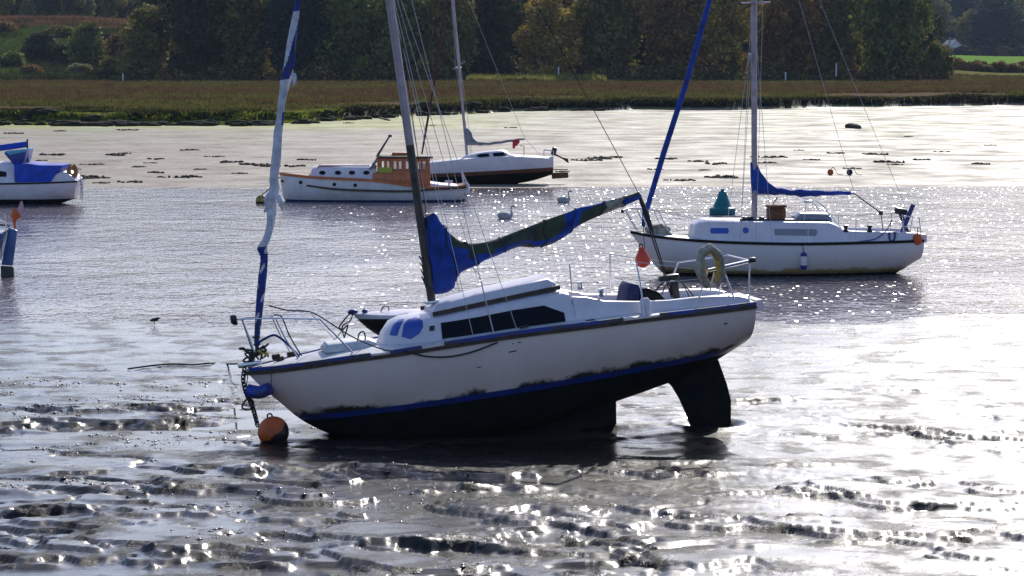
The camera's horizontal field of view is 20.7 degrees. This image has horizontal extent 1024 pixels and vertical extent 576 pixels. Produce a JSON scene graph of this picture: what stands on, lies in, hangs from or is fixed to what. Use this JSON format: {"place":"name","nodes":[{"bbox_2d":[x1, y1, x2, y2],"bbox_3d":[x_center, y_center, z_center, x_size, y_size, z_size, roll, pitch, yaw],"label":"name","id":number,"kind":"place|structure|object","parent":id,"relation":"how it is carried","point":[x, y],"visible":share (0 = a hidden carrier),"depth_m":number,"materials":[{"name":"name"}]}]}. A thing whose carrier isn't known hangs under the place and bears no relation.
{"place":"outdoors","nodes":[
{"label":"outdoors","id":0,"kind":"place"},
{"bbox_2d":[0,28,1023,575],"bbox_3d":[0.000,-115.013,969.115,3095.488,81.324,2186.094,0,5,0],"label":"ground","id":1,"kind":"structure","parent":0,"point":[890,448],"depth_m":39.99,"materials":[{"name":"soil"}]},
{"bbox_2d":[0,0,15,15],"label":"slender tree","id":2,"kind":"object","parent":1,"relation":"on","point":[5,5],"visible":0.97,"depth_m":731.08,"materials":[{"name":"green plant"}]},
{"bbox_2d":[0,20,19,31],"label":"bush","id":3,"kind":"object","parent":1,"relation":"on","point":[6,25],"visible":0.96,"depth_m":595.83,"materials":[{"name":"green plant"}]},
{"bbox_2d":[0,50,29,66],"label":"bush","id":4,"kind":"object","parent":1,"relation":"on","point":[10,57],"visible":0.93,"depth_m":496.45,"materials":[{"name":"green plant"}]},
{"bbox_2d":[6,0,23,15],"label":"slender tree","id":5,"kind":"object","parent":1,"relation":"on","point":[15,9],"visible":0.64,"depth_m":744.43,"materials":[{"name":"green plant"}]},
{"bbox_2d":[20,0,37,15],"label":"slender tree","id":6,"kind":"object","parent":1,"relation":"on","point":[29,7],"visible":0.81,"depth_m":758.06,"materials":[{"name":"green plant"}]},
{"bbox_2d":[19,64,43,72],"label":"bush","id":7,"kind":"object","parent":1,"relation":"on","point":[31,67],"visible":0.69,"depth_m":467.69,"materials":[{"name":"brown plant"}]},
{"bbox_2d":[25,107,46,116],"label":"weeded rock","id":8,"kind":"object","parent":1,"relation":"on","point":[30,112],"visible":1,"depth_m":213.19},
{"bbox_2d":[18,30,56,60],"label":"bush","id":9,"kind":"object","parent":1,"relation":"on","point":[37,45],"visible":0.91,"depth_m":515.61,"materials":[{"name":"green plant"}]},
{"bbox_2d":[21,1,56,15],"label":"broadleaf tree","id":10,"kind":"object","parent":1,"relation":"on","point":[39,10],"visible":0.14,"depth_m":794.05,"materials":[{"name":"green plant"}]},
{"bbox_2d":[34,109,59,115],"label":"weeded rock","id":11,"kind":"object","parent":1,"relation":"on","point":[44,111],"visible":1,"depth_m":212.41,"materials":[{"name":"stone"}]},
{"bbox_2d":[32,0,63,15],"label":"slender tree","id":12,"kind":"object","parent":1,"relation":"on","point":[49,6],"visible":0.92,"depth_m":730.56,"materials":[{"name":"green plant"}]},
{"bbox_2d":[46,25,74,37],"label":"bush","id":13,"kind":"object","parent":1,"relation":"on","point":[60,31],"visible":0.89,"depth_m":580.97,"materials":[{"name":"green plant"}]},
{"bbox_2d":[49,42,72,61],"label":"bush","id":14,"kind":"object","parent":1,"relation":"on","point":[57,53],"visible":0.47,"depth_m":512.25,"materials":[{"name":"green plant"}]},
{"bbox_2d":[0,16,130,80],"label":"dark slope scrub","id":15,"kind":"object","parent":1,"relation":"on","point":[96,69],"visible":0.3,"depth_m":490.92,"materials":[{"name":"plant"}]},
{"bbox_2d":[0,14,131,28],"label":"bracken","id":16,"kind":"object","parent":1,"relation":"on","point":[121,21],"visible":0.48,"depth_m":648.14,"materials":[{"name":"plant"}]},
{"bbox_2d":[60,0,85,15],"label":"slender tree","id":17,"kind":"object","parent":1,"relation":"on","point":[69,6],"visible":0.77,"depth_m":744.58,"materials":[{"name":"green plant"}]},
{"bbox_2d":[60,121,85,125],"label":"weeded rock","id":18,"kind":"object","parent":1,"relation":"on","point":[73,123],"visible":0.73,"depth_m":206.94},
{"bbox_2d":[66,62,92,72],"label":"bush","id":19,"kind":"object","parent":1,"relation":"on","point":[82,67],"visible":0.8,"depth_m":475.35,"materials":[{"name":"green plant"}]},
{"bbox_2d":[54,0,105,16],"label":"broadleaf tree","id":20,"kind":"object","parent":1,"relation":"on","point":[79,10],"visible":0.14,"depth_m":792.16,"materials":[{"name":"green plant"}]},
{"bbox_2d":[0,20,165,80],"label":"slope grass","id":21,"kind":"structure","parent":1,"relation":"on","point":[12,43],"depth_m":560.30,"materials":[{"name":"plant"}]},
{"bbox_2d":[63,21,110,62],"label":"bush","id":22,"kind":"object","parent":1,"relation":"on","point":[86,43],"visible":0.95,"depth_m":507.88,"materials":[{"name":"green plant"}]},
{"bbox_2d":[77,0,96,16],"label":"slender tree","id":23,"kind":"object","parent":1,"relation":"on","point":[89,7],"visible":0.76,"depth_m":757.82,"materials":[{"name":"green plant"}]},
{"bbox_2d":[81,114,105,121],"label":"weeded rock","id":24,"kind":"object","parent":1,"relation":"on","point":[94,117],"visible":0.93,"depth_m":211.91,"materials":[{"name":"stone"}]},
{"bbox_2d":[81,175,110,178],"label":"weed clump","id":25,"kind":"object","parent":1,"relation":"on","point":[91,177],"visible":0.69,"depth_m":126.73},
{"bbox_2d":[98,55,117,71],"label":"bush","id":26,"kind":"object","parent":1,"relation":"on","point":[109,63],"visible":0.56,"depth_m":477.11,"materials":[{"name":"green plant"}]},
{"bbox_2d":[97,0,127,17],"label":"slender tree","id":27,"kind":"object","parent":1,"relation":"on","point":[108,7],"visible":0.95,"depth_m":730.75,"materials":[{"name":"green plant"}]},
{"bbox_2d":[102,30,130,61],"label":"bush","id":28,"kind":"object","parent":1,"relation":"on","point":[115,49],"visible":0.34,"depth_m":501.39,"materials":[{"name":"green plant"}]},
{"bbox_2d":[113,0,136,18],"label":"slender tree","id":29,"kind":"object","parent":1,"relation":"on","point":[122,14],"visible":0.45,"depth_m":744.69,"materials":[{"name":"green plant"}]},
{"bbox_2d":[115,122,138,125],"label":"weeded rock","id":30,"kind":"object","parent":1,"relation":"on","point":[127,124],"visible":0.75,"depth_m":207.03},
{"bbox_2d":[115,3,174,74],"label":"broadleaf tree","id":31,"kind":"object","parent":1,"relation":"on","point":[148,49],"visible":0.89,"depth_m":447.43,"materials":[{"name":"green plant"}]},
{"bbox_2d":[138,122,161,125],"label":"weeded rock","id":32,"kind":"object","parent":1,"relation":"on","point":[148,124],"visible":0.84,"depth_m":207.68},
{"bbox_2d":[132,0,180,69],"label":"broadleaf tree","id":33,"kind":"object","parent":1,"relation":"on","point":[150,2],"visible":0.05,"depth_m":484.86,"materials":[{"name":"green plant"}]},
{"bbox_2d":[0,107,343,124],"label":"marsh edge grass","id":34,"kind":"object","parent":1,"relation":"on","point":[111,116],"visible":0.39,"depth_m":213.11,"materials":[{"name":"plant"}]},
{"bbox_2d":[156,175,202,177],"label":"weed clump","id":35,"kind":"object","parent":1,"relation":"on","point":[186,176],"visible":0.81,"depth_m":127.60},
{"bbox_2d":[150,0,233,78],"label":"broadleaf tree","id":36,"kind":"object","parent":1,"relation":"on","point":[186,30],"visible":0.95,"depth_m":444.18,"materials":[{"name":"green plant"}]},
{"bbox_2d":[191,122,216,125],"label":"weeded rock","id":37,"kind":"object","parent":1,"relation":"on","point":[204,124],"visible":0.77,"depth_m":208.14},
{"bbox_2d":[199,0,282,74],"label":"broadleaf tree","id":38,"kind":"object","parent":1,"relation":"on","point":[245,48],"visible":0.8,"depth_m":446.30,"materials":[{"name":"green plant"}]},
{"bbox_2d":[0,377,549,575],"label":"mud crumbs","id":39,"kind":"object","parent":1,"relation":"on","point":[139,489],"visible":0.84,"depth_m":39.63,"materials":[{"name":"soil"}]},
{"bbox_2d":[257,0,339,74],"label":"broadleaf tree","id":40,"kind":"object","parent":1,"relation":"on","point":[307,30],"visible":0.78,"depth_m":442.30,"materials":[{"name":"green plant"}]},
{"bbox_2d":[306,0,386,78],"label":"broadleaf tree","id":41,"kind":"object","parent":1,"relation":"on","point":[349,18],"visible":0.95,"depth_m":442.30,"materials":[{"name":"green plant"}]},
{"bbox_2d":[359,3,409,68],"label":"broadleaf tree","id":42,"kind":"object","parent":1,"relation":"on","point":[369,50],"visible":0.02,"depth_m":481.59,"materials":[{"name":"green plant"}]},
{"bbox_2d":[348,306,422,335],"bbox_3d":[-1.353,0.728,52.275,3.420,0.854,1.415,-1,1,-4],"label":"dinghy","id":43,"kind":"object","parent":1,"relation":"on","point":[374,321],"visible":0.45,"depth_m":51.93,"materials":[{"name":"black plastic"}]},
{"bbox_2d":[365,0,432,77],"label":"broadleaf tree","id":44,"kind":"object","parent":1,"relation":"on","point":[381,41],"visible":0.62,"depth_m":442.93,"materials":[{"name":"green plant"}]},
{"bbox_2d":[413,0,480,79],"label":"broadleaf tree","id":45,"kind":"object","parent":1,"relation":"on","point":[464,13],"visible":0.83,"depth_m":440.39,"materials":[{"name":"green plant"}]},
{"bbox_2d":[421,0,568,183],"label":"sailing boat","id":46,"kind":"object","parent":1,"relation":"on","point":[496,167],"visible":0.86,"depth_m":121.32,"materials":[{"name":"paint"}]},
{"bbox_2d":[463,0,526,75],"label":"broadleaf tree","id":47,"kind":"object","parent":1,"relation":"on","point":[475,68],"visible":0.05,"depth_m":484.95,"materials":[{"name":"green plant"}]},
{"bbox_2d":[230,0,763,438],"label":"sailing boat","id":48,"kind":"object","parent":1,"relation":"on","point":[537,353],"visible":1,"depth_m":40.66,"materials":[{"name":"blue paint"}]},
{"bbox_2d":[127,362,241,369],"bbox_3d":[-5.346,1.244,45.710,1.810,1.181,10.468,-1,5,-8],"label":"mooring warp","id":49,"kind":"object","parent":48,"relation":"attached to","point":[179,364],"visible":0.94,"depth_m":50.13,"materials":[{"name":"grey fabric"}]},
{"bbox_2d":[241,367,259,426],"bbox_3d":[-3.833,1.588,40.581,0.220,0.891,0.168,-9,6,-11],"label":"mooring chain","id":50,"kind":"object","parent":48,"relation":"hanging from","point":[251,404],"visible":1,"depth_m":40.61,"materials":[{"name":"black metal"}]},
{"bbox_2d":[245,374,273,398],"bbox_3d":[-3.663,1.391,40.523,0.436,0.428,0.212,1,5,15],"label":"bow fender","id":51,"kind":"object","parent":48,"relation":"hanging from","point":[260,391],"visible":1,"depth_m":40.46,"materials":[{"name":"blue plastic"}]},
{"bbox_2d":[319,314,352,348],"bbox_3d":[-3.086,0.944,46.576,0.294,0.892,11.808,0,5,0],"label":"painter line","id":52,"kind":"object","parent":48,"relation":"attached to","point":[342,328],"visible":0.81,"depth_m":52.14,"materials":[{"name":"grey fabric"}]},
{"bbox_2d":[635,243,649,267],"bbox_3d":[1.936,-0.484,41.652,0.230,0.365,0.230,-9,6,-11],"label":"fender","id":53,"kind":"object","parent":48,"relation":"hanging from","point":[642,255],"visible":0.98,"depth_m":41.59,"materials":[{"name":"red plastic"}]},
{"bbox_2d":[695,243,725,288],"bbox_3d":[2.896,-0.325,41.009,0.460,0.663,0.176,-9,6,-11],"label":"horseshoe lifebuoy","id":54,"kind":"object","parent":48,"relation":"hanging from","point":[713,251],"visible":1,"depth_m":40.94,"materials":[{"name":"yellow plastic"}]},
{"bbox_2d":[468,0,527,75],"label":"broadleaf tree","id":55,"kind":"object","parent":1,"relation":"on","point":[498,19],"visible":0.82,"depth_m":457.56,"materials":[{"name":"green plant"}]},
{"bbox_2d":[0,73,1023,120],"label":"olive marsh grass","id":56,"kind":"structure","parent":1,"relation":"on","point":[207,104],"depth_m":273.34,"materials":[{"name":"plant"}]},
{"bbox_2d":[0,73,1023,104],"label":"russet marsh grass","id":57,"kind":"structure","parent":1,"relation":"on","point":[379,92],"depth_m":312.84,"materials":[{"name":"plant"}]},
{"bbox_2d":[0,92,1023,121],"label":"marsh edge sedge","id":58,"kind":"object","parent":1,"relation":"on","point":[646,100],"visible":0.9,"depth_m":257.37,"materials":[{"name":"plant"}]},
{"bbox_2d":[502,0,535,74],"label":"broadleaf tree","id":59,"kind":"object","parent":1,"relation":"on","point":[524,14],"visible":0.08,"depth_m":486.33,"materials":[{"name":"green plant"}]},
{"bbox_2d":[465,72,607,80],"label":"yellow grass patch","id":60,"kind":"object","parent":1,"relation":"on","point":[526,77],"visible":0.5,"depth_m":427.72,"materials":[{"name":"plant"}]},
{"bbox_2d":[130,58,945,80],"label":"undergrowth","id":61,"kind":"object","parent":1,"relation":"on","point":[660,72],"visible":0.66,"depth_m":441.14,"materials":[{"name":"green plant"}]},
{"bbox_2d":[512,0,584,75],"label":"broadleaf tree","id":62,"kind":"object","parent":1,"relation":"on","point":[535,42],"visible":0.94,"depth_m":448.60,"materials":[{"name":"green plant"}]},
{"bbox_2d":[556,0,595,74],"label":"broadleaf tree","id":63,"kind":"object","parent":1,"relation":"on","point":[578,69],"visible":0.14,"depth_m":485.24,"materials":[{"name":"green plant"}]},
{"bbox_2d":[567,0,648,75],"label":"broadleaf tree","id":64,"kind":"object","parent":1,"relation":"on","point":[611,34],"visible":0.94,"depth_m":450.70,"materials":[{"name":"green plant"}]},
{"bbox_2d":[608,0,660,71],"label":"broadleaf tree","id":65,"kind":"object","parent":1,"relation":"on","point":[639,56],"visible":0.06,"depth_m":483.75,"materials":[{"name":"green plant"}]},
{"bbox_2d":[637,0,711,78],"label":"broadleaf tree","id":66,"kind":"object","parent":1,"relation":"on","point":[672,31],"visible":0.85,"depth_m":445.91,"materials":[{"name":"green plant"}]},
{"bbox_2d":[704,175,738,177],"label":"weed clump","id":67,"kind":"object","parent":1,"relation":"on","point":[724,176],"visible":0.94,"depth_m":127.19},
{"bbox_2d":[689,0,767,75],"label":"broadleaf tree","id":68,"kind":"object","parent":1,"relation":"on","point":[727,31],"visible":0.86,"depth_m":445.40,"materials":[{"name":"green plant"}]},
{"bbox_2d":[738,0,776,71],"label":"broadleaf tree","id":69,"kind":"object","parent":1,"relation":"on","point":[746,49],"visible":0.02,"depth_m":486.86,"materials":[{"name":"green plant"}]},
{"bbox_2d":[750,0,829,73],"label":"broadleaf tree","id":70,"kind":"object","parent":1,"relation":"on","point":[783,38],"visible":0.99,"depth_m":447.71,"materials":[{"name":"green plant"}]},
{"bbox_2d":[803,0,865,73],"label":"broadleaf tree","id":71,"kind":"object","parent":1,"relation":"on","point":[828,54],"visible":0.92,"depth_m":448.61,"materials":[{"name":"green plant"}]},
{"bbox_2d":[846,8,870,71],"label":"broadleaf tree","id":72,"kind":"object","parent":1,"relation":"on","point":[857,62],"visible":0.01,"depth_m":482.38,"materials":[{"name":"green plant"}]},
{"bbox_2d":[848,0,934,77],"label":"broadleaf tree","id":73,"kind":"object","parent":1,"relation":"on","point":[895,30],"visible":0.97,"depth_m":441.00,"materials":[{"name":"green plant"}]},
{"bbox_2d":[907,0,948,70],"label":"broadleaf tree","id":74,"kind":"object","parent":1,"relation":"on","point":[933,36],"visible":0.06,"depth_m":487.43,"materials":[{"name":"green plant"}]},
{"bbox_2d":[918,39,955,79],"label":"bush","id":75,"kind":"object","parent":1,"relation":"on","point":[940,58],"visible":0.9,"depth_m":443.56,"materials":[{"name":"green plant"}]},
{"bbox_2d":[925,0,958,51],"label":"broadleaf tree","id":76,"kind":"object","parent":1,"relation":"on","point":[942,8],"visible":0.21,"depth_m":1092.15,"materials":[{"name":"green plant"}]},
{"bbox_2d":[942,37,962,48],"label":"house","id":77,"kind":"structure","parent":1,"relation":"on","point":[953,43],"depth_m":1028.12,"materials":[{"name":"white paint"}]},
{"bbox_2d":[941,0,978,41],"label":"broadleaf tree","id":78,"kind":"object","parent":1,"relation":"on","point":[959,7],"visible":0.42,"depth_m":1111.27,"materials":[{"name":"blue plant"}]},
{"bbox_2d":[953,57,966,70],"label":"hedge bush","id":79,"kind":"object","parent":1,"relation":"on","point":[959,63],"visible":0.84,"depth_m":570.93,"materials":[{"name":"brown plant"}]},
{"bbox_2d":[956,44,973,55],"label":"hedge bush","id":80,"kind":"object","parent":1,"relation":"on","point":[963,50],"visible":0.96,"depth_m":1008.75,"materials":[{"name":"blue plant"}]},
{"bbox_2d":[953,8,978,48],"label":"broadleaf tree","id":81,"kind":"object","parent":1,"relation":"on","point":[961,30],"visible":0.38,"depth_m":1054.02,"materials":[{"name":"green plant"}]},
{"bbox_2d":[964,61,982,71],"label":"hedge bush","id":82,"kind":"object","parent":1,"relation":"on","point":[974,66],"visible":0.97,"depth_m":571.09,"materials":[{"name":"brown plant"}]},
{"bbox_2d":[975,45,991,55],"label":"hedge bush","id":83,"kind":"object","parent":1,"relation":"on","point":[983,50],"visible":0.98,"depth_m":1009.88,"materials":[{"name":"blue plant"}]},
{"bbox_2d":[977,64,994,72],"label":"hedge bush","id":84,"kind":"object","parent":1,"relation":"on","point":[986,68],"visible":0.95,"depth_m":571.40,"materials":[{"name":"green plant"}]},
{"bbox_2d":[966,0,1023,48],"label":"broadleaf tree","id":85,"kind":"object","parent":1,"relation":"on","point":[999,26],"visible":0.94,"depth_m":1034.90,"materials":[{"name":"plant"}]},
{"bbox_2d":[992,60,1008,72],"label":"hedge bush","id":86,"kind":"object","parent":1,"relation":"on","point":[1000,67],"visible":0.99,"depth_m":571.34,"materials":[{"name":"brown plant"}]},
{"bbox_2d":[991,45,1011,55],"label":"hedge bush","id":87,"kind":"object","parent":1,"relation":"on","point":[1002,50],"visible":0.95,"depth_m":1009.97,"materials":[{"name":"green plant"}]},
{"bbox_2d":[1006,63,1022,72],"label":"hedge bush","id":88,"kind":"object","parent":1,"relation":"on","point":[1013,67],"visible":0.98,"depth_m":570.94,"materials":[{"name":"brown plant"}]},
{"bbox_2d":[1013,45,1023,55],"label":"hedge bush","id":89,"kind":"object","parent":1,"relation":"on","point":[1020,50],"visible":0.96,"depth_m":1008.97,"materials":[{"name":"blue plant"}]},
{"bbox_2d":[0,180,1023,569],"bbox_3d":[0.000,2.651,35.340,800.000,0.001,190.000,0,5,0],"label":"water","id":90,"kind":"structure","parent":0,"point":[180,256],"depth_m":77.53,"materials":[{"name":"liquid"}]},
{"bbox_2d":[0,212,17,276],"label":"blue boat","id":91,"kind":"object","parent":90,"relation":"on","point":[8,238],"visible":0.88,"depth_m":70.61,"materials":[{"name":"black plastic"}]},
{"bbox_2d":[10,201,23,228],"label":"rolled ensign","id":92,"kind":"object","parent":91,"relation":"on","point":[16,214],"visible":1,"depth_m":70.55,"materials":[{"name":"orange fabric"}]},
{"bbox_2d":[0,139,84,203],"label":"motor sailer","id":93,"kind":"object","parent":90,"relation":"on","point":[24,179],"visible":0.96,"depth_m":105.07,"materials":[{"name":"paint"}]},
{"bbox_2d":[6,147,33,154],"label":"dodger window","id":94,"kind":"structure","parent":93,"relation":"in","point":[22,150],"depth_m":105.11,"materials":[{"name":"blue plastic"}]},
{"bbox_2d":[67,164,77,177],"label":"horseshoe lifebuoy","id":95,"kind":"object","parent":93,"relation":"attached to","point":[70,167],"visible":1,"depth_m":105.22,"materials":[{"name":"beige plastic"}]},
{"bbox_2d":[258,413,293,442],"bbox_3d":[-3.297,2.061,40.067,0.734,0.536,0.450,3,5,30],"label":"mooring buoy","id":96,"kind":"object","parent":90,"relation":"on","point":[273,429],"visible":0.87,"depth_m":39.98,"materials":[{"name":"orange plastic"}]},
{"bbox_2d":[279,135,467,201],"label":"motor cruiser","id":97,"kind":"object","parent":90,"relation":"on","point":[389,181],"visible":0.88,"depth_m":107.02,"materials":[{"name":"white paint"}]},
{"bbox_2d":[497,205,516,218],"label":"swan","id":98,"kind":"object","parent":90,"relation":"on","point":[503,215],"visible":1,"depth_m":96.08,"materials":[{"name":"white"}]},
{"bbox_2d":[557,190,571,202],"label":"swan","id":99,"kind":"object","parent":90,"relation":"on","point":[562,200],"visible":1,"depth_m":106.58,"materials":[{"name":"white"}]},
{"bbox_2d":[709,189,734,214],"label":"channel buoy","id":100,"kind":"object","parent":90,"relation":"on","point":[721,205],"visible":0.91,"depth_m":98.34,"materials":[{"name":"teal plastic"}]},
{"bbox_2d":[621,0,926,276],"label":"sailing boat","id":101,"kind":"object","parent":90,"relation":"on","point":[774,247],"visible":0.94,"depth_m":70.99,"materials":[{"name":"paint"}]},
{"bbox_2d":[765,204,786,218],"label":"wooden box","id":102,"kind":"object","parent":101,"relation":"on","point":[777,211],"visible":0.99,"depth_m":71.35,"materials":[{"name":"brown wood"}]},
{"bbox_2d":[800,242,806,269],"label":"white fender","id":103,"kind":"object","parent":101,"relation":"hanging from","point":[803,261],"visible":1,"depth_m":70.52,"materials":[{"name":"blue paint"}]},
{"bbox_2d":[894,207,909,231],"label":"outboard motor","id":104,"kind":"object","parent":101,"relation":"on","point":[900,211],"visible":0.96,"depth_m":71.78,"materials":[{"name":"black plastic"}]},
{"bbox_2d":[900,204,914,231],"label":"steering blade","id":105,"kind":"object","parent":101,"relation":"attached to","point":[909,213],"visible":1,"depth_m":71.55,"materials":[{"name":"blue paint"}]},
{"bbox_2d":[913,227,922,244],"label":"orange fender","id":106,"kind":"object","parent":101,"relation":"hanging from","point":[917,238],"visible":1,"depth_m":71.11,"materials":[{"name":"plastic"}]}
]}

